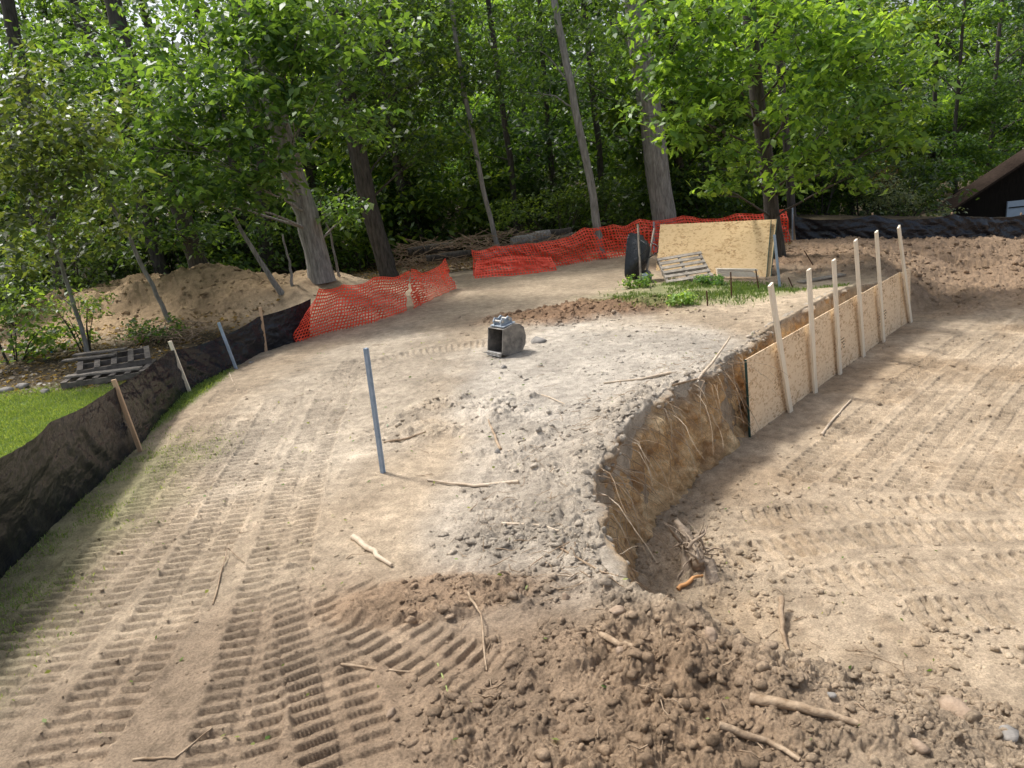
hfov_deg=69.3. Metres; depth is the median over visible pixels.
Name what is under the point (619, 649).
stone
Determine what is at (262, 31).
hickory tree
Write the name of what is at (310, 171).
woodland tree
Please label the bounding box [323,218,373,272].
woodland shrub
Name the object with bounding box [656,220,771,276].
strand board sheet
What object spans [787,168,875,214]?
woodland shrub
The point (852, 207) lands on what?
woodland shrub
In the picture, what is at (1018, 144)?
woodland tree
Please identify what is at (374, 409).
steel post
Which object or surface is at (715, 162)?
woodland shrub
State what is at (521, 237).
log
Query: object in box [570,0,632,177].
woodland tree
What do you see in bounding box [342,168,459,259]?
woodland shrub
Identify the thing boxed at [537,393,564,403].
stick
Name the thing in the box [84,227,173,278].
woodland shrub
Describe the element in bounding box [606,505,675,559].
root
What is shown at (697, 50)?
slim woodland tree
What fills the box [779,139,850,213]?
woodland shrub
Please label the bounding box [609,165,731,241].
woodland shrub
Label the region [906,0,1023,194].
woodland tree
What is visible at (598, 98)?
woodland tree
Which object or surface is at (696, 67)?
slender tree
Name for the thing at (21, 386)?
rock
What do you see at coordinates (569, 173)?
woodland shrub
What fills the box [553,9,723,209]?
woodland tree
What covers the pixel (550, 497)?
root fibres
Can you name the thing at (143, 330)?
weed clump
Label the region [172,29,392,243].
woodland tree
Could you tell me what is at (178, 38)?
sky
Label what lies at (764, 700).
stick
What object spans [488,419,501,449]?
stick
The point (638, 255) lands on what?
wheelbarrow
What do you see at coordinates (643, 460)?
root
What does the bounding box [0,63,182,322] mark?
sapling
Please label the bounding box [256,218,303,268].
woodland shrub
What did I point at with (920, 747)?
stone
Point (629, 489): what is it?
root
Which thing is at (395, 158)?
slim woodland tree
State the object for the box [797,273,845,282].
lumber plank
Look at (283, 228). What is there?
woodland shrub
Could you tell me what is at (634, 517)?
root
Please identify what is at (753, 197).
woodland shrub
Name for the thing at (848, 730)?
soil crumbs
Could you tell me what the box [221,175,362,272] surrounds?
woodland shrub
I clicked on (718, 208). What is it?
woodland shrub
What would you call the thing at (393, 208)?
woodland shrub
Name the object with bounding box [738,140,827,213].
woodland shrub
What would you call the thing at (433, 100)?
woodland tree
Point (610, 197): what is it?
woodland shrub
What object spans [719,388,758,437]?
root
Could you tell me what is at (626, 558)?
root
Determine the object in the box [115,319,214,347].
brush pile
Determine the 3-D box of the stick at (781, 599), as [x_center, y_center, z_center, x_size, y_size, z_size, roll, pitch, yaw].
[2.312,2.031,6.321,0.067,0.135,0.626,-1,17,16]
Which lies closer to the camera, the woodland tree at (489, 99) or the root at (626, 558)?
the root at (626, 558)
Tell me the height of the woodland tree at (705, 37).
14.197 m
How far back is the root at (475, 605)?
4.66 m
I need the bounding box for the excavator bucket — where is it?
[483,315,525,356]
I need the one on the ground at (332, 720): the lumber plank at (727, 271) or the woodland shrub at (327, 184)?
the woodland shrub at (327, 184)
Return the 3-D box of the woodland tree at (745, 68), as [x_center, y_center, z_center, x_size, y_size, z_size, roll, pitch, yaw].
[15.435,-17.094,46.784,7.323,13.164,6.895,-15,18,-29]
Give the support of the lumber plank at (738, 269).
on the lumber plank at (727, 271)
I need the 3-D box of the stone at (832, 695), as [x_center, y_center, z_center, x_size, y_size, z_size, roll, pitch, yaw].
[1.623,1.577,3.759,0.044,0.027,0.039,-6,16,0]
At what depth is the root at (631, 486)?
7.40 m
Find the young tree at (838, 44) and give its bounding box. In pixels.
[606,0,970,258]
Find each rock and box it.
[0,387,14,392]
[15,383,29,389]
[40,389,49,393]
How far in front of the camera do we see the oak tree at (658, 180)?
23.38 m
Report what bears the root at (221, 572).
on the ground at (332, 720)
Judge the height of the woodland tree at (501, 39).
10.494 m
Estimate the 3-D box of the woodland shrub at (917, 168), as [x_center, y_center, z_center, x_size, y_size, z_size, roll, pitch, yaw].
[17.050,-8.688,32.042,4.762,3.728,4.487,-1,17,16]
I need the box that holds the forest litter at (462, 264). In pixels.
[289,241,791,278]
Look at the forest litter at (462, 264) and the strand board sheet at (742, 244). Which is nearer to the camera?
the strand board sheet at (742, 244)
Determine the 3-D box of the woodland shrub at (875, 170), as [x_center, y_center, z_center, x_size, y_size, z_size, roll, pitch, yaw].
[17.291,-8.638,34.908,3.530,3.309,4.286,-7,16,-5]
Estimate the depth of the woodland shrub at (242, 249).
26.03 m
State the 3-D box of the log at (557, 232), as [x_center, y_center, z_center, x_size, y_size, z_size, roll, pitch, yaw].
[1.382,-4.866,23.876,1.110,0.277,0.291,-10,17,-14]
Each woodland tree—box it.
[0,0,145,282]
[0,0,260,277]
[0,2,88,253]
[0,15,157,223]
[0,19,88,283]
[0,39,82,228]
[23,0,136,279]
[73,0,204,222]
[122,0,234,249]
[142,0,322,271]
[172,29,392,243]
[193,1,283,232]
[195,0,405,257]
[286,0,447,262]
[294,1,377,199]
[301,2,528,267]
[312,0,427,186]
[318,0,494,215]
[399,0,462,173]
[412,0,539,187]
[419,0,497,178]
[429,0,577,178]
[443,0,574,235]
[453,2,601,214]
[465,0,629,186]
[468,0,620,226]
[528,0,632,232]
[535,0,633,191]
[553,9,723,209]
[562,0,783,226]
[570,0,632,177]
[602,0,732,196]
[605,0,730,156]
[662,21,744,163]
[691,7,819,149]
[695,0,844,211]
[697,0,826,155]
[712,22,797,186]
[732,0,915,214]
[786,0,896,214]
[792,0,926,211]
[819,3,897,175]
[842,63,924,213]
[859,2,972,208]
[884,0,1018,204]
[887,37,969,179]
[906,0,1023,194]
[909,52,967,163]
[911,0,1023,183]
[974,28,1023,161]
[983,27,1023,167]
[986,0,1023,165]
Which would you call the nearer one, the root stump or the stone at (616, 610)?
the stone at (616, 610)
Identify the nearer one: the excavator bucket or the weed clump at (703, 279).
the excavator bucket
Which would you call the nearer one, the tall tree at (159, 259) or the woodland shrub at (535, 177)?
the tall tree at (159, 259)
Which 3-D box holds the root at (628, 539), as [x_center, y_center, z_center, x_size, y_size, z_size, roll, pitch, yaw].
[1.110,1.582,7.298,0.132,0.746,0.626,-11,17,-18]
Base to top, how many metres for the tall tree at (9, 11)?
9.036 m
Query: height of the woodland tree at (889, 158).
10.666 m
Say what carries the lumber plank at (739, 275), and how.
on the ground at (332, 720)
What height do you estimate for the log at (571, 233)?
0.532 m
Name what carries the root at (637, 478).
hanging from the cut bank
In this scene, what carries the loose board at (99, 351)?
on the wooden pallet at (115, 361)
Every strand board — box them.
[744,324,812,437]
[814,292,862,387]
[863,272,900,351]
[901,268,909,326]
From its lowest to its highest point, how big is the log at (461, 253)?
0.233 m
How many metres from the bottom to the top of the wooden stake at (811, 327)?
2.215 m
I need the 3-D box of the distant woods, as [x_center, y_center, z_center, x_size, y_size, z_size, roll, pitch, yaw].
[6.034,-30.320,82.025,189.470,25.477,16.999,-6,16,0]
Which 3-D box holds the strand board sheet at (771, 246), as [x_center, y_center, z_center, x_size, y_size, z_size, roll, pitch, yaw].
[5.198,-3.405,18.810,2.850,1.347,1.109,1,17,22]
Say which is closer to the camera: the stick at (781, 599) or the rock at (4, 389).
the stick at (781, 599)
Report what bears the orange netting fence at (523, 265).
on the ground at (332, 720)
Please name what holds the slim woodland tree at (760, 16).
on the ground at (332, 720)
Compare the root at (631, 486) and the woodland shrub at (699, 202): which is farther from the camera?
the woodland shrub at (699, 202)
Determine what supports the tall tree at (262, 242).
on the ground at (332, 720)
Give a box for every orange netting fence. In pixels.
[293,258,456,341]
[472,208,792,277]
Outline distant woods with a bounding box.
[1,0,1023,222]
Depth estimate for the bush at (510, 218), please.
24.65 m
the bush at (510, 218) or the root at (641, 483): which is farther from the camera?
the bush at (510, 218)
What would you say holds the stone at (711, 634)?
on the ground at (332, 720)
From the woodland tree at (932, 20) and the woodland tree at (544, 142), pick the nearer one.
the woodland tree at (544, 142)
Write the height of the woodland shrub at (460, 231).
4.011 m
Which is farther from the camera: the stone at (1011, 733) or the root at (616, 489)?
the root at (616, 489)
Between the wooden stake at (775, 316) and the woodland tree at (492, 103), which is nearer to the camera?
the wooden stake at (775, 316)
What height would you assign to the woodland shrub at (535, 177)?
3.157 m
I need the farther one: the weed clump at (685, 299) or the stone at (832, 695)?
the weed clump at (685, 299)
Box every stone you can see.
[386,706,395,718]
[530,336,546,343]
[562,592,569,599]
[608,605,624,615]
[616,646,623,653]
[704,627,717,642]
[827,692,836,698]
[911,738,931,754]
[937,695,970,718]
[998,724,1018,742]
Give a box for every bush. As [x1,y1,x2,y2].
[480,196,541,239]
[491,170,609,252]
[831,160,910,215]
[849,172,967,216]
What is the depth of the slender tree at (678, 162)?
25.11 m
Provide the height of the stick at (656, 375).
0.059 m
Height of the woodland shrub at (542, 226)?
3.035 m
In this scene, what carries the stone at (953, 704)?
on the ground at (332, 720)
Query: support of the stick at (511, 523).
on the ground at (332, 720)
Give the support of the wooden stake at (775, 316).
on the ground at (332, 720)
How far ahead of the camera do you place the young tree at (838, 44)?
16.91 m
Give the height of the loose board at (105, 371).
0.030 m
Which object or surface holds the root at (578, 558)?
on the ground at (332, 720)
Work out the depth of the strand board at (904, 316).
15.74 m
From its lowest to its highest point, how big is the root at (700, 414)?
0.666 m
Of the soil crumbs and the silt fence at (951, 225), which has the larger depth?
the silt fence at (951, 225)
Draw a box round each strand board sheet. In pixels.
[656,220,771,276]
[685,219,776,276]
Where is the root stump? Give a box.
[664,518,727,584]
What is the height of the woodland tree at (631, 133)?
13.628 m
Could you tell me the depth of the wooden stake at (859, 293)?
13.31 m
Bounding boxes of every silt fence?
[0,299,310,578]
[793,212,1023,239]
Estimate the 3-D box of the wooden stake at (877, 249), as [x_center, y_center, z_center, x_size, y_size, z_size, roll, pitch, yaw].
[7.056,-1.796,14.201,0.717,2.332,0.043,-20,21,-41]
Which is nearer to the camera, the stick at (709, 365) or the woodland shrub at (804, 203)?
the stick at (709, 365)
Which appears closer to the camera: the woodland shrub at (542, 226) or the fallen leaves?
the fallen leaves
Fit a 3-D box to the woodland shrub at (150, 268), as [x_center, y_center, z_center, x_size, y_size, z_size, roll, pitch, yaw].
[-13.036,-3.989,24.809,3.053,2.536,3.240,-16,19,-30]
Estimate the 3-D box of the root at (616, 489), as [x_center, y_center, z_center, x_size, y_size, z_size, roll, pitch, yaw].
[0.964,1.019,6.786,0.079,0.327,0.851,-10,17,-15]
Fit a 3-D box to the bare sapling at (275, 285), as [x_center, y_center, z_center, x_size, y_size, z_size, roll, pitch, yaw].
[-6.133,-3.305,17.400,1.198,2.670,0.175,-6,16,0]
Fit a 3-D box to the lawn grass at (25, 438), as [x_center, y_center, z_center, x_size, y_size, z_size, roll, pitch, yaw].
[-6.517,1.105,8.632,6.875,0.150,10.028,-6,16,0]
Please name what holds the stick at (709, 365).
on the cut bank
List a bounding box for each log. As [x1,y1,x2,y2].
[407,242,453,255]
[426,249,479,261]
[476,245,520,259]
[510,229,550,246]
[523,232,573,253]
[539,227,571,236]
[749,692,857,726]
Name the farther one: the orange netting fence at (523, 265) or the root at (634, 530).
the orange netting fence at (523, 265)
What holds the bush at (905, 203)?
on the ground at (332, 720)
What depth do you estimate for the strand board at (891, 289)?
14.68 m
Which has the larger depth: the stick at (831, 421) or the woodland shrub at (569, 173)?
the woodland shrub at (569, 173)
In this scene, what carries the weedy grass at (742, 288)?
on the ground at (332, 720)
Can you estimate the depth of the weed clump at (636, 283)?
16.62 m
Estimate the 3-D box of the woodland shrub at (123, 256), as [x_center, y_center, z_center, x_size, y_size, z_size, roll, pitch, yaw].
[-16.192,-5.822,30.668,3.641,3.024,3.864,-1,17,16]
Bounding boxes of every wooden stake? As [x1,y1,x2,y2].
[768,282,792,412]
[806,268,817,392]
[831,259,841,374]
[853,239,865,357]
[874,230,885,342]
[897,225,912,322]
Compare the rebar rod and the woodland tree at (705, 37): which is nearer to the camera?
the rebar rod
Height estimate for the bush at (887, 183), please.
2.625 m
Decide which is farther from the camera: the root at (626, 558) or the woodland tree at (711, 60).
the woodland tree at (711, 60)
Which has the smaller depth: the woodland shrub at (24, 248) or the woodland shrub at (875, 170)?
the woodland shrub at (24, 248)
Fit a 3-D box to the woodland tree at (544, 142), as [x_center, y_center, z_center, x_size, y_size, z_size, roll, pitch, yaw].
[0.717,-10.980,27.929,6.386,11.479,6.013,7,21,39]
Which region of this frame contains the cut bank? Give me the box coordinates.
[581,280,877,582]
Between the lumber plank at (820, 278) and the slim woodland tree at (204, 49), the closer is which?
the lumber plank at (820, 278)
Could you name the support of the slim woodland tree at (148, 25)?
on the ground at (332, 720)
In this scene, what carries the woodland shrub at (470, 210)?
on the ground at (332, 720)
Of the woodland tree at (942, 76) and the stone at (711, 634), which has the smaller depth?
the stone at (711, 634)
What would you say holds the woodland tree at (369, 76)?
on the ground at (332, 720)
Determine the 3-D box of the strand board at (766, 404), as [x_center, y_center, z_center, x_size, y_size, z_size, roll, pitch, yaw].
[4.124,-0.090,11.289,0.080,1.201,2.451,9,21,41]
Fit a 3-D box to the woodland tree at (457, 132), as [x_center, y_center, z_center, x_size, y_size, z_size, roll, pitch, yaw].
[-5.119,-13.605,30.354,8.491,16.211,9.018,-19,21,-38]
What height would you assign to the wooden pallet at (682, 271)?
0.623 m
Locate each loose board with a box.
[61,353,116,362]
[64,366,142,378]
[72,347,127,356]
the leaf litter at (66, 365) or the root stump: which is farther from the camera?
the leaf litter at (66, 365)
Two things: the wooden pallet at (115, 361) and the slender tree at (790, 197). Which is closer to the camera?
the wooden pallet at (115, 361)
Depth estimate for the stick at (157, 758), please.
3.92 m
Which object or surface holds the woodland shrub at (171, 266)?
on the ground at (332, 720)
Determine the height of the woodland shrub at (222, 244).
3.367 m
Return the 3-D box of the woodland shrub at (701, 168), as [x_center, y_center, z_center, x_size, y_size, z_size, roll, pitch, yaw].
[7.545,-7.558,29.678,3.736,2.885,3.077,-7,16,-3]
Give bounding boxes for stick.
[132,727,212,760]
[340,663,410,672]
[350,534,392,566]
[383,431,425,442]
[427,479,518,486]
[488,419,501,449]
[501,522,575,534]
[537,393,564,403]
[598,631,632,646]
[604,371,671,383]
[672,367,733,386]
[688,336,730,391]
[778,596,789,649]
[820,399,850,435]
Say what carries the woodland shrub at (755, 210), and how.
on the ground at (332, 720)
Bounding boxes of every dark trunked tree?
[0,0,235,272]
[260,0,507,278]
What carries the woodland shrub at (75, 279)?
on the ground at (332, 720)
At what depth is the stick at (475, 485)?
6.92 m
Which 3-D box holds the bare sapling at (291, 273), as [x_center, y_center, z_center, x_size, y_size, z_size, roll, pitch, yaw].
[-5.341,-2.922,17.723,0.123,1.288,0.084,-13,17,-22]
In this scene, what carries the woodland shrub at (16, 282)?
on the ground at (332, 720)
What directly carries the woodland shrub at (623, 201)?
on the ground at (332, 720)
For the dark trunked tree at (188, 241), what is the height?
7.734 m
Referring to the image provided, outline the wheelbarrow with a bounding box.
[624,224,658,282]
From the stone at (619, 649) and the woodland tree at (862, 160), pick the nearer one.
the stone at (619, 649)
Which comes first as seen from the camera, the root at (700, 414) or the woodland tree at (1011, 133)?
the root at (700, 414)
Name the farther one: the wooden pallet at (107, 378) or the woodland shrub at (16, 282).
the woodland shrub at (16, 282)
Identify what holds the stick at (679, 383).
on the cut bank
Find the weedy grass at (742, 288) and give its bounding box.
[576,277,848,307]
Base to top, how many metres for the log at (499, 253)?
0.322 m
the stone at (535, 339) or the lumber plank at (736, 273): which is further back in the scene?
the lumber plank at (736, 273)
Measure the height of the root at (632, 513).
0.691 m
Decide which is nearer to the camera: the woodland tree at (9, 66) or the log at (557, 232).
the log at (557, 232)
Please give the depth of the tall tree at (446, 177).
27.74 m
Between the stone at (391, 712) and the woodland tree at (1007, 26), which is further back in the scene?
the woodland tree at (1007, 26)
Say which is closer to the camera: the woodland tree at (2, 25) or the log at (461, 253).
the log at (461, 253)
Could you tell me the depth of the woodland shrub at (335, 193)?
27.33 m
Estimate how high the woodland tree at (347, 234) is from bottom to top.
12.786 m
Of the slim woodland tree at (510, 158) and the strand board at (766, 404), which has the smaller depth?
the strand board at (766, 404)
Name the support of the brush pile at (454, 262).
on the ground at (332, 720)
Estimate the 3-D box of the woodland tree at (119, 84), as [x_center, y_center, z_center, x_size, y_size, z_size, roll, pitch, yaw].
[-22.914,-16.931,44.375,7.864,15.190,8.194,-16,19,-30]
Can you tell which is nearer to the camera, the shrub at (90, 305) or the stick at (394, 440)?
the stick at (394, 440)
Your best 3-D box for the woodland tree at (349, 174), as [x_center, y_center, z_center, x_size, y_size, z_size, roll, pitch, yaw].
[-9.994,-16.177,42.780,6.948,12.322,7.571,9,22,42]
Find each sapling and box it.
[0,37,170,355]
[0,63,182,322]
[219,197,284,294]
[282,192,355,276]
[282,235,293,285]
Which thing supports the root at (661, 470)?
hanging from the cut bank
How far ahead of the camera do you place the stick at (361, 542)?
5.85 m
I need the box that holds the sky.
[0,0,1018,194]
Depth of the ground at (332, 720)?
6.90 m
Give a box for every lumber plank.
[716,268,757,270]
[716,270,753,272]
[716,272,755,274]
[717,274,758,276]
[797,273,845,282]
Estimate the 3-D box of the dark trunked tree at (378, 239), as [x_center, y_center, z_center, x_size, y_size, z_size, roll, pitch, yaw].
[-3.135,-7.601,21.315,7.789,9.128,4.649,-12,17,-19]
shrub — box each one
[0,201,132,294]
[0,237,53,310]
[0,256,50,304]
[0,274,101,363]
[0,277,54,328]
[1,241,80,292]
[5,208,145,298]
[30,288,118,352]
[64,206,140,267]
[69,225,167,287]
[72,211,146,275]
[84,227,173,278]
[124,211,206,270]
[127,200,265,273]
[159,210,226,268]
[167,198,253,269]
[194,192,293,271]
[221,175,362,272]
[234,195,319,259]
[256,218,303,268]
[273,175,354,265]
[287,183,388,257]
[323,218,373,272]
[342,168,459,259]
[343,171,456,262]
[347,153,473,252]
[421,210,478,254]
[434,175,506,239]
[448,156,538,247]
[498,160,564,232]
[506,163,606,238]
[531,142,633,229]
[541,180,618,241]
[543,170,651,248]
[582,175,637,228]
[608,176,651,237]
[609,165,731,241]
[627,158,748,235]
[627,162,749,223]
[685,161,747,217]
[686,147,751,211]
[690,129,803,221]
[732,172,785,220]
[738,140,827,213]
[778,149,864,214]
[778,159,841,213]
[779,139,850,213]
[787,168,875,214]
[816,164,881,215]
[843,164,920,215]
[854,134,978,215]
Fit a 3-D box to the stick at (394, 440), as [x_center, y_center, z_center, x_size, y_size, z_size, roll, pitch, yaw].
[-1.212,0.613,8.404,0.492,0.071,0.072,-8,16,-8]
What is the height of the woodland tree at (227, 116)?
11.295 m
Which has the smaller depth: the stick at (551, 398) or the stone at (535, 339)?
the stick at (551, 398)
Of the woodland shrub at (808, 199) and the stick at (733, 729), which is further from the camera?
the woodland shrub at (808, 199)
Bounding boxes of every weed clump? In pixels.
[111,312,190,344]
[617,272,656,288]
[664,289,700,306]
[693,274,725,285]
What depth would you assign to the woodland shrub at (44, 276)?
25.39 m
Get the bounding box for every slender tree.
[386,0,538,258]
[465,0,648,258]
[604,22,716,222]
[659,16,745,218]
[739,0,879,228]
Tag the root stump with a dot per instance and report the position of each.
(692, 553)
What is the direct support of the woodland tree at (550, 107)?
on the ground at (332, 720)
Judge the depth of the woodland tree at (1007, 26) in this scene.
53.20 m
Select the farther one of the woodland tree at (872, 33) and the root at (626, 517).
the woodland tree at (872, 33)
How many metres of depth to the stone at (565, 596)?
4.91 m
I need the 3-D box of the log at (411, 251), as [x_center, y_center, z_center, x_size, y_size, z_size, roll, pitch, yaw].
[-2.510,-4.155,22.826,1.432,0.302,0.330,-9,16,-11]
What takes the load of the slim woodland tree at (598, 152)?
on the ground at (332, 720)
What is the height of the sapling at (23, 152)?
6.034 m
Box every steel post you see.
[363,348,385,473]
[773,234,780,287]
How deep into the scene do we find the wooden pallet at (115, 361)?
13.40 m
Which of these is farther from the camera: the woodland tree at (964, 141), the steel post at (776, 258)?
the woodland tree at (964, 141)
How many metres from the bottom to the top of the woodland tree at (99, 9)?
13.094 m
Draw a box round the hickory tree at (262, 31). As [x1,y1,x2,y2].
[36,0,439,284]
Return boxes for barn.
[930,149,1023,216]
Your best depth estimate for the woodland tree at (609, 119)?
24.55 m
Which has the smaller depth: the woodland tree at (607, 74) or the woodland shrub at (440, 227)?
the woodland shrub at (440, 227)
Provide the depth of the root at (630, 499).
6.87 m
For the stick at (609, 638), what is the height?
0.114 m
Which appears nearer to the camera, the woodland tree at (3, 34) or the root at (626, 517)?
the root at (626, 517)
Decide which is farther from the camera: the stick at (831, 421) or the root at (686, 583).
the stick at (831, 421)
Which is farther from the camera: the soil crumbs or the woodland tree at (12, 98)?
the woodland tree at (12, 98)
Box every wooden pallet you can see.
[60,359,156,388]
[76,345,151,377]
[656,251,712,282]
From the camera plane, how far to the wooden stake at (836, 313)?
12.54 m
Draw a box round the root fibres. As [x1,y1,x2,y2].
[224,305,1021,767]
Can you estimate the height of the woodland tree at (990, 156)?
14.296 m
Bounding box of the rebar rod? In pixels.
[730,272,731,296]
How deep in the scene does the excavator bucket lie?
11.67 m
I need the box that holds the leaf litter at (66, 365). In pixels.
[0,299,279,396]
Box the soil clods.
[0,236,1023,767]
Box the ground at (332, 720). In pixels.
[0,134,1023,767]
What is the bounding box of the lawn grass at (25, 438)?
[0,366,254,708]
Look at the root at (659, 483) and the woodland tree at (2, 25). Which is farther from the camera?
the woodland tree at (2, 25)
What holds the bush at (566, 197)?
on the ground at (332, 720)
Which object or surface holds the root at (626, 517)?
hanging from the cut bank
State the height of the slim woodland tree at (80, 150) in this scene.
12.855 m
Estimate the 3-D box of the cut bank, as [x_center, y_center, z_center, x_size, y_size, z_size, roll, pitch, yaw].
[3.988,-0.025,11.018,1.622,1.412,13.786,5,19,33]
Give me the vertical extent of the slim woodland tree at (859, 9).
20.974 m
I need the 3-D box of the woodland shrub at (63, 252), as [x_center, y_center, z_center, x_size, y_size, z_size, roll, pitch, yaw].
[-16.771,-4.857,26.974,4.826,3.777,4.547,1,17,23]
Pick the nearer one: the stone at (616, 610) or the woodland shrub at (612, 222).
the stone at (616, 610)
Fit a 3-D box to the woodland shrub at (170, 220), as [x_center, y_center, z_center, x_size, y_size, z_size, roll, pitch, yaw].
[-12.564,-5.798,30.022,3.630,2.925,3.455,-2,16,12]
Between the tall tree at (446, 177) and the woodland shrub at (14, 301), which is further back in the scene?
the tall tree at (446, 177)
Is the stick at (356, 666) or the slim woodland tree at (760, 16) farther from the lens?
the slim woodland tree at (760, 16)
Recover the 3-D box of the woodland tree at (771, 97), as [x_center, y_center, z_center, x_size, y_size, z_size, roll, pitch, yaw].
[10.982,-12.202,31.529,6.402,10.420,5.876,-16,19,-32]
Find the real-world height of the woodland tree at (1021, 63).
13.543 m
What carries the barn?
on the ground at (332, 720)
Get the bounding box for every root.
[212,548,244,604]
[467,591,486,670]
[559,547,618,575]
[597,492,655,560]
[599,473,651,546]
[601,468,630,522]
[602,482,662,507]
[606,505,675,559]
[607,506,666,536]
[609,482,649,507]
[610,465,664,505]
[610,476,677,506]
[611,484,647,562]
[612,467,657,499]
[612,471,639,531]
[612,499,656,574]
[614,540,640,584]
[618,511,635,576]
[628,447,653,488]
[628,469,698,512]
[632,460,647,515]
[647,454,674,499]
[669,433,708,475]
[676,574,703,590]
[697,388,701,437]
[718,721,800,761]
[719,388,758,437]
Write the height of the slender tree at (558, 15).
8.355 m
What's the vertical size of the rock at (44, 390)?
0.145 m
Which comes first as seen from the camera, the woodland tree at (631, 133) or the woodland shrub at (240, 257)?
the woodland shrub at (240, 257)
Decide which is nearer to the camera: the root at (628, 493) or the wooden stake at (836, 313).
the root at (628, 493)
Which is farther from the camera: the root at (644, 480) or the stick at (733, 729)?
the root at (644, 480)
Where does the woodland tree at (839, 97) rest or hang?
on the ground at (332, 720)
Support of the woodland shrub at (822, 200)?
on the ground at (332, 720)
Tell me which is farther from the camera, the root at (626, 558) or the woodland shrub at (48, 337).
the woodland shrub at (48, 337)
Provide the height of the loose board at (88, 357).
0.030 m
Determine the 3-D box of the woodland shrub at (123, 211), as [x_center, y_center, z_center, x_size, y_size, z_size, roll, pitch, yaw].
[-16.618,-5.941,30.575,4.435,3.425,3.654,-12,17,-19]
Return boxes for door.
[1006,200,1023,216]
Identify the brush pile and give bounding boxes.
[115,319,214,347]
[390,226,593,272]
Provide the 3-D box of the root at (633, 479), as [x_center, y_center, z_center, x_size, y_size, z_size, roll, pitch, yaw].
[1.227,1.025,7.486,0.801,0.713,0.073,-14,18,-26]
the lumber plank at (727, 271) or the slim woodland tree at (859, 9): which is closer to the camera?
the lumber plank at (727, 271)
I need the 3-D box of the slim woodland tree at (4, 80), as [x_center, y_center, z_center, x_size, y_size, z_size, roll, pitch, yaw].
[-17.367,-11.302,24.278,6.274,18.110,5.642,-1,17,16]
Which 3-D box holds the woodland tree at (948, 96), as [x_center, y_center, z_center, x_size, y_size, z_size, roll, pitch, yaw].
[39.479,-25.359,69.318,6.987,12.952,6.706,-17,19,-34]
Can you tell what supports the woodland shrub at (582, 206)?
on the ground at (332, 720)
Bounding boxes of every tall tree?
[0,0,131,289]
[0,0,204,273]
[175,0,297,273]
[374,0,488,236]
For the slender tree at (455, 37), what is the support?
on the ground at (332, 720)
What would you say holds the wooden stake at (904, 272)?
on the ground at (332, 720)
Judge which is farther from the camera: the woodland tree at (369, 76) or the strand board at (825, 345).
the woodland tree at (369, 76)
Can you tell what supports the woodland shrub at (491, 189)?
on the ground at (332, 720)
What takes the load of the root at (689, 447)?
hanging from the cut bank
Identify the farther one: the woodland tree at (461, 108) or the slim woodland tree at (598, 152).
the woodland tree at (461, 108)
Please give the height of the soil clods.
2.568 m
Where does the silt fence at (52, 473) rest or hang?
on the ground at (332, 720)
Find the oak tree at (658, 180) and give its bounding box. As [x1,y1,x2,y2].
[545,0,774,246]
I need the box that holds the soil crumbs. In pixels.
[0,290,1023,767]
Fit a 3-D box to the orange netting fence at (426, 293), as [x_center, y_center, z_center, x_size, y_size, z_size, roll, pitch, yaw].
[-2.657,-2.030,16.454,0.930,1.039,5.473,4,19,32]

